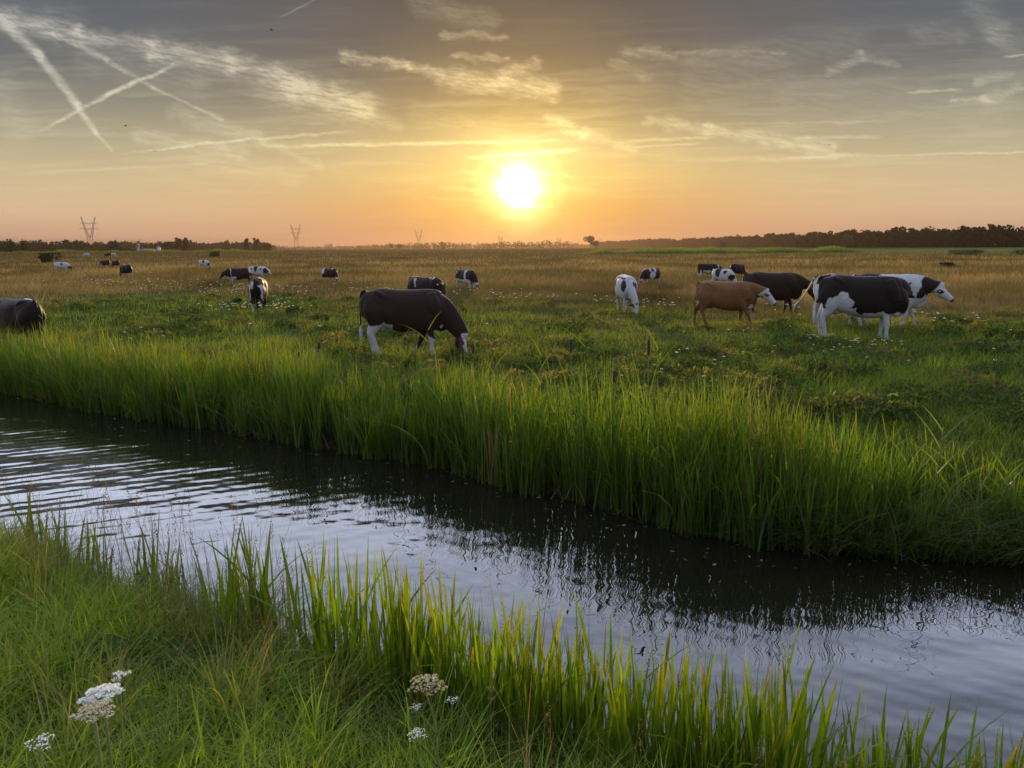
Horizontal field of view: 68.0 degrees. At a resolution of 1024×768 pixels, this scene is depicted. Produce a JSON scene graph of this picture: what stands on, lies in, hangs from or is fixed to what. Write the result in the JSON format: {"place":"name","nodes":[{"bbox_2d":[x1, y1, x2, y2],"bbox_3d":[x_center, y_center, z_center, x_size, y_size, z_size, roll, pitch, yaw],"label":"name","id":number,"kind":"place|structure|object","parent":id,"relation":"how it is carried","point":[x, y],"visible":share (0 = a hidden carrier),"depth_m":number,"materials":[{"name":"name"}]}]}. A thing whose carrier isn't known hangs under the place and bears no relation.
{"place":"outdoors","nodes":[
{"label":"outdoors","id":0,"kind":"place"},
{"bbox_2d":[0,391,1023,767],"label":"water","id":1,"kind":"structure","parent":0,"point":[936,641],"depth_m":6.47,"materials":[{"name":"grey liquid"}]},
{"bbox_2d":[320,545,325,600],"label":"iris leaf","id":2,"kind":"object","parent":1,"relation":"on","point":[324,564],"visible":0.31,"depth_m":4.86,"materials":[{"name":"green plant"}]},
{"bbox_2d":[373,548,376,678],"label":"iris leaf","id":3,"kind":"object","parent":1,"relation":"in","point":[374,575],"visible":0.31,"depth_m":4.54,"materials":[{"name":"green plant"}]},
{"bbox_2d":[420,549,422,674],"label":"iris leaf","id":4,"kind":"object","parent":1,"relation":"in","point":[420,589],"visible":0.25,"depth_m":4.55,"materials":[{"name":"green plant"}]},
{"bbox_2d":[721,671,722,759],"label":"iris leaf","id":5,"kind":"object","parent":1,"relation":"in","point":[722,716],"visible":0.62,"depth_m":3.46,"materials":[{"name":"green plant"}]},
{"bbox_2d":[994,714,1001,767],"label":"iris leaf","id":6,"kind":"object","parent":1,"relation":"in","point":[997,747],"visible":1,"depth_m":3.28,"materials":[{"name":"green plant"}]},
{"bbox_2d":[0,248,1023,344],"bbox_3d":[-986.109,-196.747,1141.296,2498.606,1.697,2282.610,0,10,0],"label":"dry meadow grass","id":7,"kind":"structure","parent":0,"point":[970,288],"depth_m":57.50,"materials":[{"name":"brown plant"}]},
{"bbox_2d":[0,245,1023,767],"bbox_3d":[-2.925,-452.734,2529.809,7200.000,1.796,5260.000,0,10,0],"label":"ground","id":8,"kind":"structure","parent":0,"point":[328,439],"depth_m":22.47,"materials":[{"name":"green plant"}]},
{"bbox_2d":[2,241,16,252],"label":"tree","id":9,"kind":"object","parent":8,"relation":"on","point":[11,246],"visible":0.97,"depth_m":550.57,"materials":[{"name":"green plant"}]},
{"bbox_2d":[14,240,30,252],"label":"tree","id":10,"kind":"object","parent":8,"relation":"on","point":[23,246],"visible":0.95,"depth_m":549.69,"materials":[{"name":"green plant"}]},
{"bbox_2d":[0,298,45,343],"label":"cow","id":11,"kind":"object","parent":8,"relation":"on","point":[22,312],"visible":0.75,"depth_m":16.82},
{"bbox_2d":[23,732,54,767],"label":"umbel flower","id":12,"kind":"object","parent":8,"relation":"on","point":[39,736],"visible":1,"depth_m":1.82,"materials":[{"name":"white plant"}]},
{"bbox_2d":[35,292,58,333],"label":"reed stalk","id":13,"kind":"object","parent":8,"relation":"on","point":[42,313],"visible":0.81,"depth_m":16.78,"materials":[{"name":"green plant"}]},
{"bbox_2d":[38,252,60,262],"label":"bush","id":14,"kind":"object","parent":8,"relation":"on","point":[46,257],"visible":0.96,"depth_m":147.06,"materials":[{"name":"green plant"}]},
{"bbox_2d":[54,262,71,271],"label":"cow","id":15,"kind":"object","parent":8,"relation":"on","point":[63,265],"visible":0.91,"depth_m":83.82},
{"bbox_2d":[78,315,97,347],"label":"reed stalk","id":16,"kind":"object","parent":8,"relation":"on","point":[90,331],"visible":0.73,"depth_m":15.24,"materials":[{"name":"green plant"}]},
{"bbox_2d":[79,217,99,242],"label":"pylon","id":17,"kind":"object","parent":8,"relation":"on","point":[91,229],"visible":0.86,"depth_m":1100.73,"materials":[{"name":"metal"}]},
{"bbox_2d":[68,698,115,767],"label":"umbel flower","id":18,"kind":"object","parent":8,"relation":"on","point":[87,710],"visible":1,"depth_m":1.94,"materials":[{"name":"white plant"}]},
{"bbox_2d":[76,670,130,767],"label":"umbel flower","id":19,"kind":"object","parent":8,"relation":"on","point":[108,687],"visible":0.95,"depth_m":2.04,"materials":[{"name":"white plant"}]},
{"bbox_2d":[99,260,109,267],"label":"cow","id":20,"kind":"object","parent":8,"relation":"on","point":[104,262],"visible":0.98,"depth_m":102.45},
{"bbox_2d":[101,242,121,250],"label":"tree","id":21,"kind":"object","parent":8,"relation":"on","point":[114,245],"visible":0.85,"depth_m":589.03,"materials":[{"name":"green plant"}]},
{"bbox_2d":[111,260,119,267],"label":"cow","id":22,"kind":"object","parent":8,"relation":"on","point":[116,262],"visible":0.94,"depth_m":100.46},
{"bbox_2d":[119,264,132,277],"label":"cow","id":23,"kind":"object","parent":8,"relation":"on","point":[125,269],"visible":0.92,"depth_m":63.98},
{"bbox_2d":[131,239,141,250],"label":"polder mill","id":24,"kind":"object","parent":8,"relation":"on","point":[138,247],"visible":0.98,"depth_m":588.56,"materials":[{"name":"white wood"}]},
{"bbox_2d":[0,238,276,251],"bbox_3d":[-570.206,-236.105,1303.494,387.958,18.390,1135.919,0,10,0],"label":"woodland","id":25,"kind":"object","parent":8,"relation":"on","point":[41,246],"visible":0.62,"depth_m":1026.98,"materials":[{"name":"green plant"}]},
{"bbox_2d":[0,248,280,253],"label":"reed bed","id":26,"kind":"object","parent":8,"relation":"on","point":[65,251],"visible":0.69,"depth_m":525.39,"materials":[{"name":"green plant"}]},
{"bbox_2d":[160,241,172,249],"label":"tree","id":27,"kind":"object","parent":8,"relation":"on","point":[167,244],"visible":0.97,"depth_m":677.65,"materials":[{"name":"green plant"}]},
{"bbox_2d":[173,237,182,249],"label":"tree","id":28,"kind":"object","parent":8,"relation":"on","point":[178,243],"visible":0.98,"depth_m":687.13,"materials":[{"name":"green plant"}]},
{"bbox_2d":[181,237,188,250],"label":"tree","id":29,"kind":"object","parent":8,"relation":"on","point":[185,242],"visible":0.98,"depth_m":691.78,"materials":[{"name":"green plant"}]},
{"bbox_2d":[199,260,210,267],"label":"cow","id":30,"kind":"object","parent":8,"relation":"on","point":[206,263],"visible":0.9,"depth_m":96.54},
{"bbox_2d":[207,251,219,256],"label":"bush","id":31,"kind":"object","parent":8,"relation":"on","point":[213,254],"visible":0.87,"depth_m":230.81,"materials":[{"name":"green plant"}]},
{"bbox_2d":[72,632,356,767],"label":"bank herbs","id":32,"kind":"object","parent":8,"relation":"on","point":[149,648],"visible":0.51,"depth_m":4.16,"materials":[{"name":"green plant"}]},
{"bbox_2d":[219,268,251,283],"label":"cow","id":33,"kind":"object","parent":8,"relation":"on","point":[232,274],"visible":0.93,"depth_m":48.28},
{"bbox_2d":[243,238,250,250],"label":"tree","id":34,"kind":"object","parent":8,"relation":"on","point":[247,243],"visible":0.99,"depth_m":668.26,"materials":[{"name":"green plant"}]},
{"bbox_2d":[252,238,260,250],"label":"tree","id":35,"kind":"object","parent":8,"relation":"on","point":[256,242],"visible":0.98,"depth_m":660.12,"materials":[{"name":"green plant"}]},
{"bbox_2d":[248,277,267,311],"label":"cow","id":36,"kind":"object","parent":8,"relation":"on","point":[257,288],"visible":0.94,"depth_m":27.66},
{"bbox_2d":[248,266,270,276],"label":"cow","id":37,"kind":"object","parent":8,"relation":"on","point":[259,270],"visible":0.77,"depth_m":57.18},
{"bbox_2d":[259,242,271,250],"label":"tree","id":38,"kind":"object","parent":8,"relation":"on","point":[267,246],"visible":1,"depth_m":659.05,"materials":[{"name":"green plant"}]},
{"bbox_2d":[290,224,299,249],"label":"pylon","id":39,"kind":"object","parent":8,"relation":"on","point":[295,237],"visible":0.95,"depth_m":1489.02,"materials":[{"name":"metal"}]},
{"bbox_2d":[289,352,314,384],"bbox_3d":[-3.123,0.012,11.381,0.469,1.001,0.212,-4,11,-18],"label":"bulrush","id":40,"kind":"object","parent":8,"relation":"on","point":[299,365],"visible":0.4,"depth_m":11.31,"materials":[{"name":"green plant"}]},
{"bbox_2d":[301,342,331,415],"bbox_3d":[-2.816,-0.029,11.079,0.441,1.174,0.572,-4,11,-20],"label":"bulrush","id":41,"kind":"object","parent":8,"relation":"on","point":[322,374],"visible":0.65,"depth_m":11.08,"materials":[{"name":"green plant"}]},
{"bbox_2d":[277,246,360,249],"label":"treeline","id":42,"kind":"object","parent":8,"relation":"on","point":[325,247],"visible":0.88,"depth_m":2724.49,"materials":[{"name":"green plant"}]},
{"bbox_2d":[321,268,339,280],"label":"cow","id":43,"kind":"object","parent":8,"relation":"on","point":[328,273],"visible":0.91,"depth_m":53.20},
{"bbox_2d":[378,329,415,405],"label":"reed stalk","id":44,"kind":"object","parent":8,"relation":"on","point":[398,371],"visible":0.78,"depth_m":10.08,"materials":[{"name":"green plant"}]},
{"bbox_2d":[359,288,468,357],"bbox_3d":[-1.907,-1.144,14.736,2.124,1.428,0.588,-1,10,-3],"label":"cow","id":45,"kind":"object","parent":8,"relation":"on","point":[417,310],"visible":0.95,"depth_m":14.48},
{"bbox_2d":[401,315,440,414],"bbox_3d":[-1.161,-0.052,9.831,0.568,1.810,0.208,-2,10,-6],"label":"reed stalk","id":46,"kind":"object","parent":8,"relation":"on","point":[426,365],"visible":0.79,"depth_m":9.83,"materials":[{"name":"green plant"}]},
{"bbox_2d":[0,434,853,767],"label":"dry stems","id":47,"kind":"object","parent":8,"relation":"on","point":[158,572],"visible":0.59,"depth_m":4.63,"materials":[{"name":"green plant"}]},
{"bbox_2d":[407,276,446,294],"bbox_3d":[-3.173,-3.414,28.728,2.075,1.288,0.629,7,12,35],"label":"cow","id":48,"kind":"object","parent":8,"relation":"on","point":[418,282],"visible":0.52,"depth_m":28.46},
{"bbox_2d":[407,673,458,767],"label":"umbel flower","id":49,"kind":"object","parent":8,"relation":"on","point":[426,689],"visible":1,"depth_m":2.54,"materials":[{"name":"white plant"}]},
{"bbox_2d":[0,502,899,767],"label":"bank grass","id":50,"kind":"structure","parent":8,"relation":"on","point":[237,717],"depth_m":3.64,"materials":[{"name":"green plant"}]},
{"bbox_2d":[420,343,485,423],"bbox_3d":[-0.733,0.129,9.768,0.877,1.322,0.427,-3,10,-12],"label":"bulrush","id":51,"kind":"object","parent":8,"relation":"on","point":[453,373],"visible":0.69,"depth_m":9.76,"materials":[{"name":"green plant"}]},
{"bbox_2d":[455,269,479,288],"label":"cow","id":52,"kind":"object","parent":8,"relation":"on","point":[469,277],"visible":0.93,"depth_m":40.79},
{"bbox_2d":[358,240,591,248],"bbox_3d":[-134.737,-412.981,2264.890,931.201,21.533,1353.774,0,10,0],"label":"treeline","id":53,"kind":"object","parent":8,"relation":"on","point":[495,245],"visible":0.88,"depth_m":1802.64,"materials":[{"name":"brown plant"}]},
{"bbox_2d":[455,344,495,418],"bbox_3d":[-0.463,0.141,9.671,0.626,1.325,0.636,0,10,0],"label":"bulrush","id":54,"kind":"object","parent":8,"relation":"on","point":[474,378],"visible":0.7,"depth_m":9.64,"materials":[{"name":"green plant"}]},
{"bbox_2d":[475,325,515,430],"bbox_3d":[-0.214,0.081,9.127,0.615,1.700,0.084,0,10,0],"label":"reed stalk","id":55,"kind":"object","parent":8,"relation":"on","point":[496,370],"visible":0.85,"depth_m":9.09,"materials":[{"name":"green plant"}]},
{"bbox_2d":[0,320,1023,566],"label":"reeds","id":56,"kind":"object","parent":8,"relation":"on","point":[276,400],"visible":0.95,"depth_m":8.18,"materials":[{"name":"green plant"}]},
{"bbox_2d":[2,482,1023,767],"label":"iris","id":57,"kind":"object","parent":8,"relation":"on","point":[784,742],"depth_m":3.70,"materials":[{"name":"green plant"}]},
{"bbox_2d":[862,692,866,748],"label":"iris leaf","id":58,"kind":"object","parent":57,"relation":"attached to","point":[864,724],"visible":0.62,"depth_m":3.38,"materials":[{"name":"green plant"}]},
{"bbox_2d":[4,330,1023,514],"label":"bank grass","id":59,"kind":"structure","parent":8,"relation":"on","point":[175,346],"depth_m":13.64,"materials":[{"name":"green plant"}]},
{"bbox_2d":[11,274,1023,446],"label":"meadow weeds","id":60,"kind":"object","parent":8,"relation":"on","point":[1014,412],"visible":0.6,"depth_m":13.91,"materials":[{"name":"green plant"}]},
{"bbox_2d":[43,274,1011,376],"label":"wild flowers","id":61,"kind":"object","parent":8,"relation":"on","point":[274,304],"visible":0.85,"depth_m":25.35,"materials":[{"name":"white plant"}]},
{"bbox_2d":[528,338,560,426],"bbox_3d":[0.369,0.217,8.750,0.520,1.645,0.128,-3,11,-15],"label":"reed stalk","id":62,"kind":"object","parent":8,"relation":"on","point":[540,378],"visible":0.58,"depth_m":8.65,"materials":[{"name":"green plant"}]},
{"bbox_2d":[535,339,600,459],"bbox_3d":[0.592,0.223,8.741,0.803,1.490,0.546,4,11,25],"label":"bulrush","id":63,"kind":"object","parent":8,"relation":"on","point":[566,386],"visible":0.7,"depth_m":8.74,"materials":[{"name":"green plant"}]},
{"bbox_2d":[563,329,598,421],"bbox_3d":[0.782,0.233,8.414,0.537,1.764,0.074,0,10,2],"label":"reed stalk","id":64,"kind":"object","parent":8,"relation":"on","point":[579,376],"visible":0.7,"depth_m":8.35,"materials":[{"name":"green plant"}]},
{"bbox_2d":[583,236,594,247],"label":"tree","id":65,"kind":"object","parent":8,"relation":"on","point":[590,239],"visible":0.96,"depth_m":1039.27,"materials":[{"name":"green plant"}]},
{"bbox_2d":[581,354,625,465],"bbox_3d":[0.965,0.325,8.490,0.601,1.351,0.798,3,11,20],"label":"bulrush","id":66,"kind":"object","parent":8,"relation":"on","point":[604,359],"visible":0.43,"depth_m":8.44,"materials":[{"name":"green plant"}]},
{"bbox_2d":[593,370,637,459],"bbox_3d":[1.094,0.433,8.395,0.610,1.166,0.587,2,10,12],"label":"bulrush","id":67,"kind":"object","parent":8,"relation":"on","point":[614,373],"visible":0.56,"depth_m":8.39,"materials":[{"name":"green plant"}]},
{"bbox_2d":[615,274,640,314],"bbox_3d":[4.040,-3.135,26.736,0.718,1.407,2.093,-1,10,-3],"label":"cow","id":68,"kind":"object","parent":8,"relation":"on","point":[625,286],"visible":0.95,"depth_m":26.14},
{"bbox_2d":[618,339,676,476],"bbox_3d":[1.421,0.284,8.129,0.744,1.534,0.558,0,10,0],"label":"bulrush","id":69,"kind":"object","parent":8,"relation":"on","point":[648,354],"visible":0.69,"depth_m":8.12,"materials":[{"name":"green plant"}]},
{"bbox_2d":[639,268,659,282],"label":"cow","id":70,"kind":"object","parent":8,"relation":"on","point":[650,273],"visible":0.88,"depth_m":45.29},
{"bbox_2d":[630,326,669,484],"bbox_3d":[1.454,0.282,7.795,0.610,1.800,0.083,-3,11,-14],"label":"reed stalk","id":71,"kind":"object","parent":8,"relation":"on","point":[654,384],"visible":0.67,"depth_m":7.75,"materials":[{"name":"green plant"}]},
{"bbox_2d":[697,263,721,276],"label":"cow","id":72,"kind":"object","parent":8,"relation":"on","point":[705,268],"visible":0.79,"depth_m":54.20},
{"bbox_2d":[718,241,728,247],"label":"tree","id":73,"kind":"object","parent":8,"relation":"on","point":[722,244],"visible":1,"depth_m":746.22,"materials":[{"name":"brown plant"}]},
{"bbox_2d":[711,269,736,281],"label":"cow","id":74,"kind":"object","parent":8,"relation":"on","point":[721,274],"visible":0.77,"depth_m":42.85},
{"bbox_2d":[576,245,871,253],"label":"reed bed","id":75,"kind":"object","parent":8,"relation":"on","point":[711,249],"visible":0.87,"depth_m":256.55,"materials":[{"name":"green plant"}]},
{"bbox_2d":[693,281,776,325],"bbox_3d":[6.290,-2.266,21.475,2.251,1.296,0.572,2,11,15],"label":"cow","id":76,"kind":"object","parent":8,"relation":"on","point":[740,296],"visible":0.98,"depth_m":21.28},
{"bbox_2d":[730,263,745,275],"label":"cow","id":77,"kind":"object","parent":8,"relation":"on","point":[739,269],"visible":0.74,"depth_m":55.14},
{"bbox_2d":[742,272,814,312],"bbox_3d":[8.891,-3.004,25.306,2.437,1.457,0.634,3,11,19],"label":"cow","id":78,"kind":"object","parent":8,"relation":"on","point":[786,287],"visible":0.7,"depth_m":25.02},
{"bbox_2d":[767,234,789,246],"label":"tree","id":79,"kind":"object","parent":8,"relation":"on","point":[778,238],"visible":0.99,"depth_m":676.25,"materials":[{"name":"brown plant"}]},
{"bbox_2d":[793,236,803,247],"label":"tree","id":80,"kind":"object","parent":8,"relation":"on","point":[796,240],"visible":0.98,"depth_m":686.56,"materials":[{"name":"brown plant"}]},
{"bbox_2d":[592,224,1023,247],"bbox_3d":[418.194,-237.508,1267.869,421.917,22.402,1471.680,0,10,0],"label":"forest","id":81,"kind":"object","parent":8,"relation":"on","point":[979,236],"visible":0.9,"depth_m":698.37,"materials":[{"name":"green plant"}]},
{"bbox_2d":[794,274,890,326],"bbox_3d":[8.684,-2.132,19.821,2.431,1.494,1.198,3,11,17],"label":"cow","id":82,"kind":"object","parent":8,"relation":"on","point":[814,282],"visible":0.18,"depth_m":19.70},
{"bbox_2d":[840,235,853,246],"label":"tree","id":83,"kind":"object","parent":8,"relation":"on","point":[846,240],"visible":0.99,"depth_m":628.83,"materials":[{"name":"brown plant"}]},
{"bbox_2d":[812,275,914,341],"bbox_3d":[7.913,-1.706,16.986,2.197,1.459,1.006,0,10,3],"label":"cow","id":84,"kind":"object","parent":8,"relation":"on","point":[883,298],"visible":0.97,"depth_m":16.70},
{"bbox_2d":[847,273,953,327],"bbox_3d":[9.784,-2.090,19.245,2.425,1.415,0.715,2,10,12],"label":"cow","id":85,"kind":"object","parent":8,"relation":"on","point":[922,287],"visible":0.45,"depth_m":18.97},
{"bbox_2d":[883,428,943,510],"bbox_3d":[3.628,0.846,6.939,0.584,1.054,0.231,2,10,13],"label":"reed stalk","id":86,"kind":"object","parent":8,"relation":"on","point":[909,465],"visible":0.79,"depth_m":6.91,"materials":[{"name":"green plant"}]},
{"bbox_2d":[906,387,979,517],"bbox_3d":[3.870,0.710,6.867,0.677,1.384,0.234,0,10,0],"label":"reed stalk","id":87,"kind":"object","parent":8,"relation":"on","point":[940,447],"visible":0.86,"depth_m":6.86,"materials":[{"name":"green plant"}]},
{"bbox_2d":[939,262,956,268],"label":"bush","id":88,"kind":"object","parent":8,"relation":"on","point":[947,264],"visible":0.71,"depth_m":76.80,"materials":[{"name":"green plant"}]},
{"bbox_2d":[946,249,965,254],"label":"bush","id":89,"kind":"object","parent":8,"relation":"on","point":[954,251],"visible":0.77,"depth_m":177.24,"materials":[{"name":"green plant"}]},
{"bbox_2d":[925,441,1015,524],"bbox_3d":[4.052,0.950,6.874,0.776,0.939,0.243,1,10,5],"label":"reed stalk","id":90,"kind":"object","parent":8,"relation":"on","point":[953,478],"visible":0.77,"depth_m":6.88,"materials":[{"name":"green plant"}]},
{"bbox_2d":[958,249,984,254],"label":"bush","id":91,"kind":"object","parent":8,"relation":"on","point":[971,251],"visible":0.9,"depth_m":173.03,"materials":[{"name":"green plant"}]},
{"bbox_2d":[958,467,1005,517],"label":"reed stalk","id":92,"kind":"object","parent":8,"relation":"on","point":[981,494],"visible":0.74,"depth_m":6.84,"materials":[{"name":"green plant"}]},
{"bbox_2d":[985,451,1023,506],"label":"reed stalk","id":93,"kind":"object","parent":8,"relation":"on","point":[1003,478],"visible":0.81,"depth_m":6.79,"materials":[{"name":"green plant"}]},
{"bbox_2d":[1008,249,1023,254],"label":"bush","id":94,"kind":"object","parent":8,"relation":"on","point":[1017,251],"visible":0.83,"depth_m":171.85,"materials":[{"name":"green plant"}]},
{"bbox_2d":[0,0,1023,248],"label":"sky","id":95,"kind":"structure","parent":0,"point":[355,123],"materials":[{"name":"orange"}]}
]}

